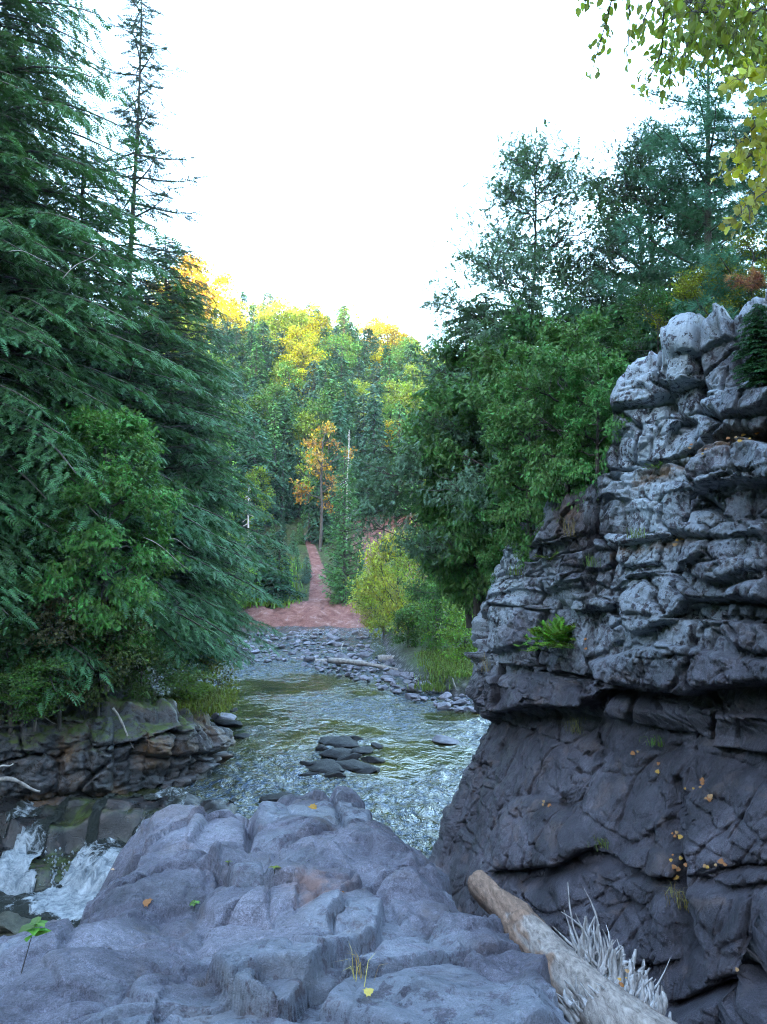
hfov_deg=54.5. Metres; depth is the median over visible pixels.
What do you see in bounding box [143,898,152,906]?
fallen leaf
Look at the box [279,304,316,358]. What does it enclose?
broadleaf tree
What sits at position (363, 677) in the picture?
stone
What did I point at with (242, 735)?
wet rock
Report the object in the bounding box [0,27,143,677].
hemlock tree
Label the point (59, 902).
plunge pool
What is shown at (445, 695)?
stone
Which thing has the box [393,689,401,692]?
stone
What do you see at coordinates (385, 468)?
bush
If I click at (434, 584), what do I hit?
bush
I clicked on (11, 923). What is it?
boulder
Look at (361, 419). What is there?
conifer tree
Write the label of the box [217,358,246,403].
conifer tree
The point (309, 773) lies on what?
wet rock
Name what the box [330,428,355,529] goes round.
conifer tree
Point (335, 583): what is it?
tree
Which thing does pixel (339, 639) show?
stone
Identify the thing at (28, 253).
dead branch
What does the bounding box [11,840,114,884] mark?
spray
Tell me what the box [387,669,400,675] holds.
stone
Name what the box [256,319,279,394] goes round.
conifer tree
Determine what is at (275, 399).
conifer tree
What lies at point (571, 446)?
broadleaf tree
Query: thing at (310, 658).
stone
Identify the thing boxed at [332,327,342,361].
conifer tree
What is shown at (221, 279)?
tree
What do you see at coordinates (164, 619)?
cedar tree
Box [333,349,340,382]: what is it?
conifer tree
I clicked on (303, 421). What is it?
broadleaf tree
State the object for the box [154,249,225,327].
tree
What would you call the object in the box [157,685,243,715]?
moss grass
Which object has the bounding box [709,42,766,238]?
maple tree
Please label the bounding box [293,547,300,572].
conifer tree
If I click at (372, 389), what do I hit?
conifer tree
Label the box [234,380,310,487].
broadleaf tree
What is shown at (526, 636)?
cedar seedling
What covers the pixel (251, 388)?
conifer tree
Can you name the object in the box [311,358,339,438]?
conifer tree
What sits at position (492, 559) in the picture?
broadleaf tree
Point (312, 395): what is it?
conifer tree
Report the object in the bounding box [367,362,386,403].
conifer tree
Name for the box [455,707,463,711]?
stone
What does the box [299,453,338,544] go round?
spruce tree
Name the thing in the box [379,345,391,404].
conifer tree
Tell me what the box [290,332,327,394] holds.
broadleaf tree
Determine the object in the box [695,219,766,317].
bush
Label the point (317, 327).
broadleaf tree
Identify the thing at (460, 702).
stone
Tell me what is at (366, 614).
bush
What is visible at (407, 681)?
stone
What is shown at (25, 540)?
cedar tree
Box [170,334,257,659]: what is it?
hemlock tree
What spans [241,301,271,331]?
broadleaf tree
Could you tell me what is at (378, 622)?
bush
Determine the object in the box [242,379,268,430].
broadleaf tree
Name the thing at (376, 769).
wet rock
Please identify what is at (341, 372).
conifer tree
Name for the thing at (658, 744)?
grass tuft
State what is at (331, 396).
conifer tree
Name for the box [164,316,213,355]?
broadleaf tree
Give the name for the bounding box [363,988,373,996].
fallen leaf
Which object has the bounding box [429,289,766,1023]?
cliff
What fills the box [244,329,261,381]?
conifer tree
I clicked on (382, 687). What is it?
stone
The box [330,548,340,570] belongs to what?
conifer tree
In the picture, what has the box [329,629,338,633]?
stone
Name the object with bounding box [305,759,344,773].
wet rock
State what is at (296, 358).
broadleaf tree
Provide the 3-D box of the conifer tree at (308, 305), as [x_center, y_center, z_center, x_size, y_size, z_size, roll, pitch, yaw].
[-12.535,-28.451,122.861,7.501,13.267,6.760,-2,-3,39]
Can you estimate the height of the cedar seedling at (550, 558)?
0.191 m
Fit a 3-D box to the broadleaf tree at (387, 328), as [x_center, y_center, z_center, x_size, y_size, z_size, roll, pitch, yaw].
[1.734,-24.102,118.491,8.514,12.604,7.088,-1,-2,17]
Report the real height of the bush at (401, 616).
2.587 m
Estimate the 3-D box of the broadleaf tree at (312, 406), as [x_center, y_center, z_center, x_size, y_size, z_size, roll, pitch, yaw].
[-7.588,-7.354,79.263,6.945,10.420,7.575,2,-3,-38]
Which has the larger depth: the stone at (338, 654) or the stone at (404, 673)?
the stone at (338, 654)
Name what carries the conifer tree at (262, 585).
on the ground at (313, 608)
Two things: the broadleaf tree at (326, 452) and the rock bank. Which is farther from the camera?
the broadleaf tree at (326, 452)
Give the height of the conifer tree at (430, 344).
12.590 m
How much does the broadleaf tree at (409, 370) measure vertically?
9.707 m
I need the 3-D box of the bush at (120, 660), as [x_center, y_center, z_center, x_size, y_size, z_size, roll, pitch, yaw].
[-6.728,3.417,17.590,2.903,3.245,2.775,-1,-2,26]
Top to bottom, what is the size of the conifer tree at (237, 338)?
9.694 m
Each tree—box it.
[0,0,232,716]
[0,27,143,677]
[0,97,101,445]
[0,139,271,700]
[0,269,178,687]
[0,511,83,677]
[21,400,191,691]
[41,0,248,677]
[93,235,296,678]
[105,302,244,668]
[116,532,187,670]
[123,451,234,677]
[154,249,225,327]
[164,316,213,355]
[169,281,209,328]
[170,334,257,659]
[190,266,247,329]
[200,323,221,359]
[202,364,225,402]
[203,353,221,371]
[206,351,257,401]
[207,291,249,346]
[208,424,241,519]
[210,329,229,362]
[213,400,229,485]
[216,321,228,352]
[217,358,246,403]
[219,367,245,459]
[220,321,242,373]
[221,372,246,467]
[222,329,239,368]
[222,411,279,521]
[223,397,269,474]
[225,324,271,369]
[227,412,287,528]
[232,323,241,359]
[232,327,246,367]
[232,386,270,482]
[233,517,287,601]
[234,315,247,342]
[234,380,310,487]
[234,465,274,529]
[236,367,262,423]
[238,338,246,390]
[239,291,248,327]
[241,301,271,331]
[241,407,261,481]
[242,331,271,382]
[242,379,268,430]
[243,341,273,426]
[243,487,252,546]
[244,302,299,373]
[244,304,257,359]
[244,322,254,360]
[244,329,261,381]
[245,377,265,450]
[253,295,295,357]
[256,290,280,363]
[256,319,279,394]
[257,297,298,349]
[257,530,306,608]
[261,384,276,433]
[264,396,283,455]
[266,396,303,499]
[266,404,293,511]
[266,523,275,545]
[268,356,298,385]
[268,358,308,403]
[269,443,295,524]
[270,331,291,386]
[273,322,322,394]
[276,340,330,406]
[276,395,305,468]
[278,397,333,476]
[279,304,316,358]
[280,511,286,534]
[283,440,316,517]
[284,409,330,486]
[287,389,297,450]
[288,383,304,429]
[288,420,357,551]
[288,530,299,554]
[290,298,334,329]
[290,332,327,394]
[291,310,346,381]
[292,448,326,530]
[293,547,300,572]
[295,521,304,544]
[299,360,324,410]
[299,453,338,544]
[299,557,312,583]
[301,301,312,329]
[301,448,320,527]
[303,393,327,460]
[306,386,352,426]
[307,328,334,388]
[308,307,319,358]
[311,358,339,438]
[313,330,377,401]
[313,422,345,476]
[317,400,363,496]
[318,447,368,606]
[323,378,342,468]
[323,406,355,520]
[323,567,348,598]
[324,314,332,334]
[328,378,368,425]
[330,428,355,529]
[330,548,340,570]
[331,332,354,363]
[332,302,363,332]
[332,309,347,333]
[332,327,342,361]
[332,355,355,415]
[333,304,359,342]
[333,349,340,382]
[333,376,358,443]
[336,340,352,376]
[337,430,353,550]
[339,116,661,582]
[342,322,358,364]
[345,438,365,513]
[346,382,362,455]
[346,419,357,475]
[347,393,375,478]
[349,328,377,382]
[349,351,369,381]
[349,357,367,416]
[350,540,365,600]
[354,328,361,341]
[354,398,392,514]
[355,380,383,424]
[355,392,397,453]
[356,313,391,347]
[357,341,371,381]
[357,383,384,490]
[365,318,395,343]
[365,348,392,387]
[367,352,377,383]
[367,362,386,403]
[369,337,380,350]
[372,315,402,347]
[375,324,420,352]
[375,387,386,446]
[377,354,406,438]
[377,380,427,441]
[378,402,407,440]
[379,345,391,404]
[380,377,421,439]
[380,420,404,480]
[382,340,400,353]
[385,401,417,514]
[387,336,427,380]
[389,292,538,600]
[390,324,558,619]
[390,411,463,601]
[391,345,422,379]
[395,361,426,387]
[397,338,423,377]
[397,342,421,381]
[398,374,412,387]
[403,412,421,485]
[406,336,429,350]
[411,348,434,387]
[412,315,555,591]
[414,383,483,627]
[420,334,438,382]
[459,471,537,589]
[467,294,590,531]
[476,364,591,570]
[482,112,745,464]
[489,304,627,527]
[523,149,724,336]
[539,277,653,485]
[540,32,766,362]
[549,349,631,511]
[570,303,660,483]
[575,0,766,104]
[667,26,766,319]
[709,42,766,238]
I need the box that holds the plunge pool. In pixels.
[0,882,97,936]
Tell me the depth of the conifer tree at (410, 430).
78.31 m
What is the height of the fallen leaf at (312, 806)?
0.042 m
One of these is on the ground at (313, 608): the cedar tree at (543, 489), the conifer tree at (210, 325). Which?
the conifer tree at (210, 325)
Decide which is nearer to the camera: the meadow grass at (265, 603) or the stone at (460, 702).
the stone at (460, 702)
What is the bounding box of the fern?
[521,613,576,651]
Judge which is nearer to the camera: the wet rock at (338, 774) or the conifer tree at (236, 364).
the wet rock at (338, 774)
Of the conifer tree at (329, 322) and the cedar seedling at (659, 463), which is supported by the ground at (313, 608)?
the conifer tree at (329, 322)
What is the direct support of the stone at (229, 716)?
in the river
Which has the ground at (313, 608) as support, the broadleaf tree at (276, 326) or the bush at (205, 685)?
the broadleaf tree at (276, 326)
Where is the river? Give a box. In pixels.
[87,625,490,858]
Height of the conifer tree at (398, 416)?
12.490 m
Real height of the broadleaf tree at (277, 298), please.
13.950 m
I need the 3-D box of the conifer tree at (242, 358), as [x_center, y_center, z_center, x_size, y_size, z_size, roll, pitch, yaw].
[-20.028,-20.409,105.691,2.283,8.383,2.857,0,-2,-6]
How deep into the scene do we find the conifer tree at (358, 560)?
53.37 m
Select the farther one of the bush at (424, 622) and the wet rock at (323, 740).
the bush at (424, 622)
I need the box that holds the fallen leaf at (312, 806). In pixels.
[308,803,316,808]
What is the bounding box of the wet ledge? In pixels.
[0,793,236,890]
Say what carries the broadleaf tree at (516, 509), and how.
on the cliff
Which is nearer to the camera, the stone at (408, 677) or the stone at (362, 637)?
the stone at (408, 677)
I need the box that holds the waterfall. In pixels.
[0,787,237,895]
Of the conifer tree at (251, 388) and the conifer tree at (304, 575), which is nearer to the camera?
the conifer tree at (304, 575)
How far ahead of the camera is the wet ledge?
15.59 m
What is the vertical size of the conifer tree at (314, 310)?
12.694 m
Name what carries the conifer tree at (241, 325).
on the ground at (313, 608)
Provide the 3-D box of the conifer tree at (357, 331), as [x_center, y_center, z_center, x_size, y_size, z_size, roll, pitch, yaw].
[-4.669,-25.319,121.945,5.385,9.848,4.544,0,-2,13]
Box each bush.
[0,581,64,733]
[0,653,75,731]
[18,577,121,731]
[24,587,158,717]
[112,631,200,704]
[150,669,217,703]
[182,630,241,713]
[189,680,217,703]
[213,587,253,608]
[223,532,254,567]
[230,565,259,599]
[245,554,293,582]
[343,556,415,638]
[346,582,390,632]
[356,521,427,633]
[369,446,415,498]
[384,528,440,641]
[387,603,427,647]
[397,573,462,651]
[409,546,466,638]
[429,595,477,661]
[606,279,697,360]
[638,260,745,340]
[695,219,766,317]
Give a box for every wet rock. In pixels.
[213,719,242,727]
[233,733,250,737]
[259,792,294,801]
[299,761,314,765]
[299,771,319,775]
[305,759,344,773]
[315,744,328,750]
[318,736,339,743]
[319,747,351,758]
[324,771,345,777]
[326,735,359,748]
[335,759,372,770]
[337,753,361,760]
[349,735,362,740]
[351,746,372,753]
[354,765,375,773]
[361,756,384,762]
[371,742,382,748]
[372,767,379,772]
[431,734,458,743]
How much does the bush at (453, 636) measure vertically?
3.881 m
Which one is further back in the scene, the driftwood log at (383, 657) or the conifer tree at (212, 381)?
the conifer tree at (212, 381)
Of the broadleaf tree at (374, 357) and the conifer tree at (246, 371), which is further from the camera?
the broadleaf tree at (374, 357)
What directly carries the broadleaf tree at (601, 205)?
on the cliff
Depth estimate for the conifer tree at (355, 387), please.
87.31 m
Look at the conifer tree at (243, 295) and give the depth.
127.40 m
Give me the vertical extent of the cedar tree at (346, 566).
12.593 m
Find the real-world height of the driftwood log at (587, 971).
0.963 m
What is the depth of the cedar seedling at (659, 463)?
8.85 m
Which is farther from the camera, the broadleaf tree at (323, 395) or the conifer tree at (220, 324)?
the conifer tree at (220, 324)
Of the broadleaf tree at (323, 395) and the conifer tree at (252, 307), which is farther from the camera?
the conifer tree at (252, 307)
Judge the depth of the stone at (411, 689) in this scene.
28.63 m
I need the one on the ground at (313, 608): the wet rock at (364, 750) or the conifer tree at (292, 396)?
the conifer tree at (292, 396)
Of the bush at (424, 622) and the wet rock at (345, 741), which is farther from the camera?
the bush at (424, 622)
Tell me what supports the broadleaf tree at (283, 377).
on the ground at (313, 608)
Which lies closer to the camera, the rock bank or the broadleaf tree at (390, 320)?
the rock bank
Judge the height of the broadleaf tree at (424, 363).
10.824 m
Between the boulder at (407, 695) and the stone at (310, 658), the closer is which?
the boulder at (407, 695)
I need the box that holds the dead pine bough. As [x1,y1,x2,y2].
[722,265,766,291]
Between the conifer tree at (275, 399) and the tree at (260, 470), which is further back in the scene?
the conifer tree at (275, 399)
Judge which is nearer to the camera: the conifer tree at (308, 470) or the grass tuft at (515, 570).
the grass tuft at (515, 570)
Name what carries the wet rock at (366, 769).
in the river
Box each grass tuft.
[472,652,491,671]
[506,563,522,574]
[562,716,587,734]
[563,519,579,536]
[582,554,600,566]
[587,836,608,851]
[620,527,647,537]
[639,734,664,746]
[659,879,688,912]
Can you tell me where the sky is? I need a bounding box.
[0,0,766,350]
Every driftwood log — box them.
[0,776,39,792]
[112,707,133,748]
[291,657,326,661]
[328,658,397,669]
[378,655,394,661]
[467,870,677,1023]
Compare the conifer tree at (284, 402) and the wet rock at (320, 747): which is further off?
the conifer tree at (284, 402)
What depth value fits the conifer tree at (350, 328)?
115.69 m
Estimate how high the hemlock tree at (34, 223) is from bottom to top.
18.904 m
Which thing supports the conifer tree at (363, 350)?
on the ground at (313, 608)
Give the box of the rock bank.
[0,678,235,806]
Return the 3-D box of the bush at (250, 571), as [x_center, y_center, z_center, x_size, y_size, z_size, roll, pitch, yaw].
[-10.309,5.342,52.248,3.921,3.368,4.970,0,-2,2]
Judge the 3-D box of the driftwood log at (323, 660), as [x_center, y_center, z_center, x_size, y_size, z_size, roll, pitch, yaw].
[-2.023,7.323,35.832,5.413,0.447,0.419,-1,-2,20]
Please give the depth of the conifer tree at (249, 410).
74.65 m
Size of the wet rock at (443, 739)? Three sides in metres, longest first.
1.100 x 1.007 x 0.208 m
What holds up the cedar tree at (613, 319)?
on the cliff
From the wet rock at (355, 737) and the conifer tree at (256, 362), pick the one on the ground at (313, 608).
the conifer tree at (256, 362)
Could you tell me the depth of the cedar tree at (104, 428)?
17.22 m
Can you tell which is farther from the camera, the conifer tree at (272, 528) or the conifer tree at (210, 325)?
the conifer tree at (210, 325)
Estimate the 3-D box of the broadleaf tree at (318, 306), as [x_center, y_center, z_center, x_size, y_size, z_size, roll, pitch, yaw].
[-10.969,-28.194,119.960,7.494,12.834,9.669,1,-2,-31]
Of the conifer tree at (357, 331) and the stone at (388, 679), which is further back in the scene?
the conifer tree at (357, 331)
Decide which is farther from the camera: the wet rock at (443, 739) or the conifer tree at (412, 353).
the conifer tree at (412, 353)
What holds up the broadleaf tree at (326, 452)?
on the ground at (313, 608)
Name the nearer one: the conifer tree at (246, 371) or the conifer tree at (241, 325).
the conifer tree at (246, 371)
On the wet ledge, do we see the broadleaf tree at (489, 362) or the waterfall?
the waterfall
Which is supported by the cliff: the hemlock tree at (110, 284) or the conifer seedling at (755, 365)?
the conifer seedling at (755, 365)
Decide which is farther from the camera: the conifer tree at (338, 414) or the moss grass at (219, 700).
the conifer tree at (338, 414)
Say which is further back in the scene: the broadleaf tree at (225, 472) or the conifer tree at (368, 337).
the conifer tree at (368, 337)
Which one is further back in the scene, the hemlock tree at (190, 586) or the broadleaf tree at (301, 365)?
the broadleaf tree at (301, 365)
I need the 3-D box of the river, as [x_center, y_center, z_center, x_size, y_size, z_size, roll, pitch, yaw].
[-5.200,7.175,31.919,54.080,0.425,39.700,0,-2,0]
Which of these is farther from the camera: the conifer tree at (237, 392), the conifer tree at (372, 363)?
the conifer tree at (372, 363)
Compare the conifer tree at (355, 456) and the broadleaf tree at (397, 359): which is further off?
the broadleaf tree at (397, 359)
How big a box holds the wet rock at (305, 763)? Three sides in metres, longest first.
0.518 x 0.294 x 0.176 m
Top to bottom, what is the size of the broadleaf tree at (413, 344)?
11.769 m
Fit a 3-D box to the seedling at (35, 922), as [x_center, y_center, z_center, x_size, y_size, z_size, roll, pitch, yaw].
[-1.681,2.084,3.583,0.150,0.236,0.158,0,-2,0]
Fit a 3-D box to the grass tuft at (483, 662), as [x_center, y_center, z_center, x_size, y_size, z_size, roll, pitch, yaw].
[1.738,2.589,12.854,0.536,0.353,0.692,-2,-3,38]
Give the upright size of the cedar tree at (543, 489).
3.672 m
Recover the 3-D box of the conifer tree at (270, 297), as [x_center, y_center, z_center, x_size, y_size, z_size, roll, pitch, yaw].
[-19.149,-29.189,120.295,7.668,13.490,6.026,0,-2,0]
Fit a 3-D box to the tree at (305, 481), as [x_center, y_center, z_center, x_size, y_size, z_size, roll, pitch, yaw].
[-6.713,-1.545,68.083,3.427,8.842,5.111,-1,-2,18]
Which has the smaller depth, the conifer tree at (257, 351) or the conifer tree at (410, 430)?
the conifer tree at (410, 430)
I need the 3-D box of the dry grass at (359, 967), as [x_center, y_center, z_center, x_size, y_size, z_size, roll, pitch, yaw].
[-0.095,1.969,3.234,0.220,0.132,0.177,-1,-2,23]
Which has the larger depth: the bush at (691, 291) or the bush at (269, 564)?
the bush at (269, 564)
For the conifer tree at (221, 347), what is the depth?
98.39 m
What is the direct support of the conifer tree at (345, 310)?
on the ground at (313, 608)
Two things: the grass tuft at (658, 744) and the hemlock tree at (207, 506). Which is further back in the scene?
the hemlock tree at (207, 506)
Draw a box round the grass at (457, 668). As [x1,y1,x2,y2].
[406,646,473,691]
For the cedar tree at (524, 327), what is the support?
on the cliff
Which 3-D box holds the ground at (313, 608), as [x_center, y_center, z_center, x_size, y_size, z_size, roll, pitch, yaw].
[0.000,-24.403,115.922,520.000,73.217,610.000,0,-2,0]
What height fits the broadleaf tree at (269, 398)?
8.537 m
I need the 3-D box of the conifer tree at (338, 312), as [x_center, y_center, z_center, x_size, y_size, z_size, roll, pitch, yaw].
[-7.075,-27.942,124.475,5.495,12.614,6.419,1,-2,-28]
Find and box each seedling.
[18,916,50,973]
[189,900,199,907]
[513,634,541,649]
[532,549,558,561]
[642,461,662,469]
[731,303,766,388]
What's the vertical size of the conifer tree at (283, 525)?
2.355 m
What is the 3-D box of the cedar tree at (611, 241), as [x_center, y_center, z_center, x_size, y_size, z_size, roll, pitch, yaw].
[5.272,-4.078,15.201,6.681,8.080,5.582,1,-2,-22]
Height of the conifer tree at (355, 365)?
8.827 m
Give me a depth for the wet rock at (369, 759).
19.78 m
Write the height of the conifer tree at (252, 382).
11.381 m
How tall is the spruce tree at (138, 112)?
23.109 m
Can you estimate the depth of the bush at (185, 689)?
19.71 m
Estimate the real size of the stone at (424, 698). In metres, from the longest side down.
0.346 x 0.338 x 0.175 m
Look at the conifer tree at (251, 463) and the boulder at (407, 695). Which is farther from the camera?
the conifer tree at (251, 463)
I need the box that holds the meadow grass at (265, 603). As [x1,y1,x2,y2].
[218,555,306,608]
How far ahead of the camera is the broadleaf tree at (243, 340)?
99.88 m
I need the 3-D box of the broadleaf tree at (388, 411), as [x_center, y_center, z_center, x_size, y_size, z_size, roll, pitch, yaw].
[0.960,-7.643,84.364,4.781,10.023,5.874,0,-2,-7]
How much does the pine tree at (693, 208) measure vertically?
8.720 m
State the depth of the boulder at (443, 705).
25.82 m
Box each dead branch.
[9,250,48,261]
[63,255,93,277]
[144,537,187,568]
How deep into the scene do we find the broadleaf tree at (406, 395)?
81.79 m
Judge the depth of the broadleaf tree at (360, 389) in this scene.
89.62 m
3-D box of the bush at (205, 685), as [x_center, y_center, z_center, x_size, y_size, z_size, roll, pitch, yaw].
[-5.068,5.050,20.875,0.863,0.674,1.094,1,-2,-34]
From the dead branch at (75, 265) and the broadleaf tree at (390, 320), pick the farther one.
the broadleaf tree at (390, 320)
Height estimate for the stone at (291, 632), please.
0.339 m
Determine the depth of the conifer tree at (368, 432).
76.31 m
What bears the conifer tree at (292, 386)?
on the ground at (313, 608)
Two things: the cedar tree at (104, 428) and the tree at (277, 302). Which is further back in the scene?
the tree at (277, 302)
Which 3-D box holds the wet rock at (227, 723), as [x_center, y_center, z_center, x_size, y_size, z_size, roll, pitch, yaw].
[-4.938,6.741,23.617,0.950,0.327,0.713,-2,-3,41]
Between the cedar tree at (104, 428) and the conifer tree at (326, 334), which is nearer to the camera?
the cedar tree at (104, 428)
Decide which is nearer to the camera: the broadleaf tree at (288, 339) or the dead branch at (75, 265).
the dead branch at (75, 265)
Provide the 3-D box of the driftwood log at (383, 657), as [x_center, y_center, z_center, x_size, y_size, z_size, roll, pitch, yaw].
[0.931,7.156,36.009,2.428,0.457,0.429,0,-2,13]
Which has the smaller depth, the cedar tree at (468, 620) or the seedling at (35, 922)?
the seedling at (35, 922)
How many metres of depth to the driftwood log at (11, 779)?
15.46 m
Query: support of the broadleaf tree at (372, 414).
on the ground at (313, 608)
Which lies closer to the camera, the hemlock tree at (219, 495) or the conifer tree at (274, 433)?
the hemlock tree at (219, 495)
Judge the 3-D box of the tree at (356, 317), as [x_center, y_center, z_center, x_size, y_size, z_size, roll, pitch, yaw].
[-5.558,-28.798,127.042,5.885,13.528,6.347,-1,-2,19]
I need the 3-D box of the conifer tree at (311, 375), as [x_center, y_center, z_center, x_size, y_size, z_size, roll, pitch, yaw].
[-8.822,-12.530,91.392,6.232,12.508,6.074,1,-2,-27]
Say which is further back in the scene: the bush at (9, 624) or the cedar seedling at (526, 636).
the bush at (9, 624)
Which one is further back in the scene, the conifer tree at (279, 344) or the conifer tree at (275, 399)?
the conifer tree at (279, 344)
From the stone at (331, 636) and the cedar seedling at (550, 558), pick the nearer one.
the cedar seedling at (550, 558)
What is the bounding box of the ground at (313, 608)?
[4,324,471,696]
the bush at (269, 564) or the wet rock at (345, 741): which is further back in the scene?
the bush at (269, 564)
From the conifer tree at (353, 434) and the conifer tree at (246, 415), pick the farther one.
the conifer tree at (353, 434)
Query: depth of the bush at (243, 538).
57.46 m
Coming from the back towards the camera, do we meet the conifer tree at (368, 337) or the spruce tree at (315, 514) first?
the conifer tree at (368, 337)
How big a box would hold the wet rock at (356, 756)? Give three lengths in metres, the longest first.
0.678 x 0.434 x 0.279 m
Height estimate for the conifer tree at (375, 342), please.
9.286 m
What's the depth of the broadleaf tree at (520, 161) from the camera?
15.09 m
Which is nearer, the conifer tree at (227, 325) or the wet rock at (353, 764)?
the wet rock at (353, 764)
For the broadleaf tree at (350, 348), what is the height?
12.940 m
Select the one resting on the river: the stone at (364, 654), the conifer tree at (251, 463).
the stone at (364, 654)
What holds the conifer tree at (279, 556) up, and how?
on the ground at (313, 608)
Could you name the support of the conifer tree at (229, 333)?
on the ground at (313, 608)
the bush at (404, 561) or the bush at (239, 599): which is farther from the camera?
the bush at (239, 599)
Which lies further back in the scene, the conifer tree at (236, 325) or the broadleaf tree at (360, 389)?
the conifer tree at (236, 325)
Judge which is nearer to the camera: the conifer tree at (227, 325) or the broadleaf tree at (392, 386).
the broadleaf tree at (392, 386)
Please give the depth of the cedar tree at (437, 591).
19.32 m
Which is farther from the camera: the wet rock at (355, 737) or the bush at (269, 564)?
the bush at (269, 564)
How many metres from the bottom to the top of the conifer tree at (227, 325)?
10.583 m
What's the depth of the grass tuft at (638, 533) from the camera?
8.55 m
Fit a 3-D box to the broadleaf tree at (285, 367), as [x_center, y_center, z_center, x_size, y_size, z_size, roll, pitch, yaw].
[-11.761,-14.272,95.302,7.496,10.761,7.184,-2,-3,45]
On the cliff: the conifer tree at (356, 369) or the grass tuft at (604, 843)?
the grass tuft at (604, 843)
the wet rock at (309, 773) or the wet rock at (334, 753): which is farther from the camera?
the wet rock at (334, 753)
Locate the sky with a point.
(332, 140)
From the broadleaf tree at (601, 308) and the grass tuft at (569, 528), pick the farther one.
the broadleaf tree at (601, 308)
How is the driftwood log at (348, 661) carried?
on the ground at (313, 608)
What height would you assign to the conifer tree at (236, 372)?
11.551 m
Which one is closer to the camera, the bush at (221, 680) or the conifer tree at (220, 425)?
the bush at (221, 680)
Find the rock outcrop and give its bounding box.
[0,786,570,1023]
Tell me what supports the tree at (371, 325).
on the ground at (313, 608)
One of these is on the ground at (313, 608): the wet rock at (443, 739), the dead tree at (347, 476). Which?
the dead tree at (347, 476)
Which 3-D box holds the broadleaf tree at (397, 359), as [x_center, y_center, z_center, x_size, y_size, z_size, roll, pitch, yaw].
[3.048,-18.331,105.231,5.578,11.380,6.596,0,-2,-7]
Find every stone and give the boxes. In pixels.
[211,712,236,720]
[288,631,298,634]
[303,656,314,661]
[327,635,337,638]
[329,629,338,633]
[333,637,345,640]
[333,642,345,646]
[334,652,344,657]
[356,636,368,638]
[358,651,369,657]
[358,675,369,679]
[378,685,388,689]
[383,678,394,681]
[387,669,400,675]
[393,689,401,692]
[399,672,408,675]
[403,676,412,680]
[403,679,412,683]
[404,683,417,692]
[419,696,427,700]
[439,692,451,698]
[451,698,466,705]
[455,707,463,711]
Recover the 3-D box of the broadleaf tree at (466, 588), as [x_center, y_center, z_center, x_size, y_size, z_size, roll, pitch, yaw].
[2.027,-0.554,16.262,3.798,6.756,3.806,0,-2,-7]
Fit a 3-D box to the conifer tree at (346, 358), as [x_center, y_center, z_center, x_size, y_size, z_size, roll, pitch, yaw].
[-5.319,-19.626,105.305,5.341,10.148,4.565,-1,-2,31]
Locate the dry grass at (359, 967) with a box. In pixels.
[341,944,386,986]
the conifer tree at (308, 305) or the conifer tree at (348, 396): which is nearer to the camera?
the conifer tree at (348, 396)
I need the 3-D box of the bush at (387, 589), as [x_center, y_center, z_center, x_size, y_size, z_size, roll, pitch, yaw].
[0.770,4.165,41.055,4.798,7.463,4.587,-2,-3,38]
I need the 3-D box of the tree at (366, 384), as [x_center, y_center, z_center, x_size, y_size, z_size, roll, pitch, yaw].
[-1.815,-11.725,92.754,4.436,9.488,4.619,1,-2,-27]
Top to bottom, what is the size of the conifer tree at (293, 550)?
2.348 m
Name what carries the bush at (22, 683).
on the rock bank
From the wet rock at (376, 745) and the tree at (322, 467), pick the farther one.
the tree at (322, 467)
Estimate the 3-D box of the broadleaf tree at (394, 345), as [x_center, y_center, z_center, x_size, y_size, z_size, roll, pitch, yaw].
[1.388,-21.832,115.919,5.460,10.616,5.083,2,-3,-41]
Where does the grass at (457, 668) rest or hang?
on the ground at (313, 608)
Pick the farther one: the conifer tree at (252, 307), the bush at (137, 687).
the conifer tree at (252, 307)
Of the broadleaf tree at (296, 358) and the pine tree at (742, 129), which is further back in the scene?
the broadleaf tree at (296, 358)
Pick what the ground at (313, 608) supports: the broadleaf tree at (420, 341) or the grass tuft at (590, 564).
the broadleaf tree at (420, 341)
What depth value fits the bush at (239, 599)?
50.20 m
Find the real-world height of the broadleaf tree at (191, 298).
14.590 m
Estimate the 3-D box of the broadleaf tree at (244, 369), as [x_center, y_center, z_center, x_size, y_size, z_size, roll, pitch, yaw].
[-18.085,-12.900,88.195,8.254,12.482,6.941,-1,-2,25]
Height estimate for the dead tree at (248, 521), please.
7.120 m
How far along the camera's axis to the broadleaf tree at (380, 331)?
129.12 m
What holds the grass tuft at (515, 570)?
on the cliff
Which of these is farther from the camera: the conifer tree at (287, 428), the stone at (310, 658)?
the conifer tree at (287, 428)
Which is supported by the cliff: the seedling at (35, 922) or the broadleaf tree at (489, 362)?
the broadleaf tree at (489, 362)
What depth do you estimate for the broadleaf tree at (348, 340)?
112.45 m
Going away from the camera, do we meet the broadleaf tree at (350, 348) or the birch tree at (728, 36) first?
the birch tree at (728, 36)
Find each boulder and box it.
[0,911,31,935]
[381,675,394,679]
[405,693,419,698]
[437,701,450,709]
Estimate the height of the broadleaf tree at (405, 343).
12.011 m
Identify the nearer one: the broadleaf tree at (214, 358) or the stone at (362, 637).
the stone at (362, 637)
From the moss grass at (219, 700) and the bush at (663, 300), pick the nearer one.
the bush at (663, 300)
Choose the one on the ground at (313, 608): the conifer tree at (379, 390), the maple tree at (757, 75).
the conifer tree at (379, 390)
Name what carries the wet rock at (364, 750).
in the river
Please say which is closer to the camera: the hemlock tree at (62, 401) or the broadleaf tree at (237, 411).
the hemlock tree at (62, 401)
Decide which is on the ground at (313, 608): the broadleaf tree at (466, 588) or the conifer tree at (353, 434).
the conifer tree at (353, 434)
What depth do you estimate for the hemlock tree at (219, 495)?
25.05 m
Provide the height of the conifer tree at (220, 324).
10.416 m
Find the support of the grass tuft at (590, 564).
on the cliff
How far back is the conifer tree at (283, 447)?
70.66 m

